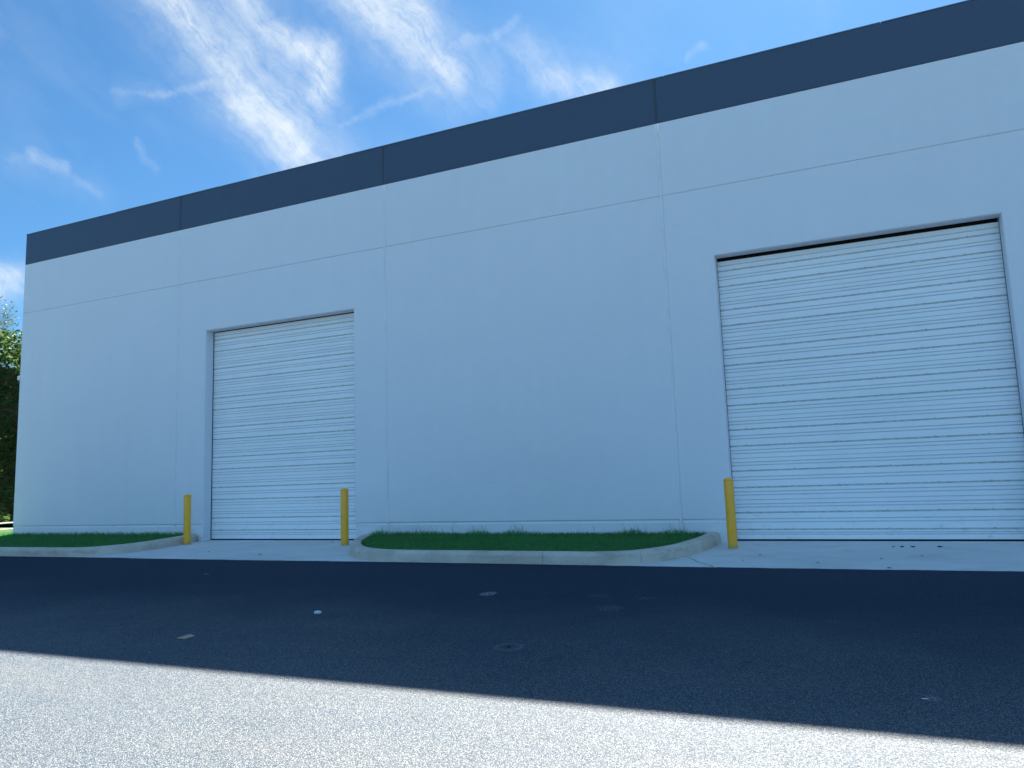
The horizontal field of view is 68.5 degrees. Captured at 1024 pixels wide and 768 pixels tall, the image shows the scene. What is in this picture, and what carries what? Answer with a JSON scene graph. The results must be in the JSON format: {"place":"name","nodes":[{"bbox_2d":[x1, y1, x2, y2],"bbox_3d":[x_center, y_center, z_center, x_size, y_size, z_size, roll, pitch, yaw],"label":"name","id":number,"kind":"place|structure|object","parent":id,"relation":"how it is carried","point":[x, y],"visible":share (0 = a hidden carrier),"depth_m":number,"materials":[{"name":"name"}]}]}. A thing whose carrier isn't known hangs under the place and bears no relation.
{"place":"outdoors","nodes":[
{"label":"outdoors","id":0,"kind":"place"},
{"bbox_2d":[0,524,182,546],"bbox_3d":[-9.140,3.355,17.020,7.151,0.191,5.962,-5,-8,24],"label":"verge grass","id":1,"kind":"structure","parent":0,"point":[51,540],"depth_m":15.09,"materials":[{"name":"green plant"}]},
{"bbox_2d":[0,327,21,521],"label":"hedge","id":2,"kind":"object","parent":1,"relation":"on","point":[9,392],"visible":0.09,"depth_m":25.48,"materials":[{"name":"green plant"}]},
{"bbox_2d":[0,297,21,367],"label":"sparse tree","id":3,"kind":"object","parent":1,"relation":"on","point":[5,323],"visible":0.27,"depth_m":30.66,"materials":[{"name":"green plant"}]},
{"bbox_2d":[178,634,194,638],"bbox_3d":[-2.772,2.143,6.382,0.108,0.012,0.108,-6,-6,28],"label":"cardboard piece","id":4,"kind":"object","parent":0,"point":[187,636],"visible":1,"depth_m":6.38,"materials":[{"name":"cardboard"}]},
{"bbox_2d":[0,0,965,366],"label":"sky","id":5,"kind":"structure","parent":0,"point":[107,106],"materials":[{"name":"blue"}]},
{"bbox_2d":[0,556,1023,767],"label":"asphalt road","id":6,"kind":"structure","parent":0,"point":[396,665],"depth_m":5.05,"materials":[{"name":"grey asphalt"}]},
{"bbox_2d":[361,521,706,550],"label":"island grass","id":7,"kind":"structure","parent":0,"point":[532,543],"depth_m":11.04,"materials":[{"name":"green plant"}]},
{"bbox_2d":[86,540,1023,570],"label":"concrete apron","id":8,"kind":"object","parent":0,"point":[980,555],"visible":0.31,"depth_m":9.43,"materials":[{"name":"grey concrete"}]},
{"bbox_2d":[0,534,197,556],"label":"kerb","id":9,"kind":"structure","parent":8,"relation":"on","point":[88,551],"depth_m":13.28,"materials":[{"name":"concrete"}]},
{"bbox_2d":[183,494,190,544],"bbox_3d":[-6.210,2.588,14.377,0.156,0.955,0.156,-6,-8,24],"label":"bollard","id":10,"kind":"object","parent":8,"relation":"on","point":[187,523],"visible":1,"depth_m":14.33,"materials":[{"name":"metal"}]},
{"bbox_2d":[340,488,348,545],"bbox_3d":[-2.882,2.283,12.943,0.156,0.972,0.156,-5,-8,24],"label":"bollard","id":11,"kind":"object","parent":8,"relation":"on","point":[344,517],"visible":1,"depth_m":12.89,"materials":[{"name":"metal"}]},
{"bbox_2d":[349,532,720,564],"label":"kerb island","id":12,"kind":"structure","parent":8,"relation":"on","point":[702,543],"depth_m":9.64,"materials":[{"name":"concrete"}]},
{"bbox_2d":[363,534,693,550],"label":"soil island","id":13,"kind":"structure","parent":12,"relation":"in","point":[535,540],"depth_m":10.93,"materials":[{"name":"brown soil"}]},
{"bbox_2d":[723,478,737,548],"bbox_3d":[2.966,1.749,10.200,0.151,0.950,0.151,-5,-8,24],"label":"bollard","id":14,"kind":"object","parent":8,"relation":"on","point":[730,513],"visible":1,"depth_m":10.15,"materials":[{"name":"metal"}]},
{"bbox_3d":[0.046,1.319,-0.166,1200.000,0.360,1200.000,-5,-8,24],"label":"ground","id":15,"kind":"structure","parent":0,"visible":0},
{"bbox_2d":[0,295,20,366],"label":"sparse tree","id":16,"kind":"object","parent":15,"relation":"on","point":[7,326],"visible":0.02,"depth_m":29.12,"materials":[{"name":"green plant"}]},
{"bbox_2d":[13,0,1023,542],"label":"warehouse","id":17,"kind":"structure","parent":15,"relation":"on","point":[783,286],"depth_m":11.99,"materials":[{"name":"white paint"}]},
{"bbox_2d":[210,313,355,539],"bbox_3d":[-4.434,0.841,14.628,3.844,4.319,0.060,-5,-8,24],"label":"overhead door","id":18,"kind":"structure","parent":17,"relation":"in","point":[283,402],"depth_m":14.60,"materials":[{"name":"white paint"}]},
{"bbox_2d":[716,218,1023,540],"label":"overhead door","id":19,"kind":"structure","parent":17,"relation":"in","point":[872,387],"depth_m":10.42,"materials":[{"name":"white paint"}]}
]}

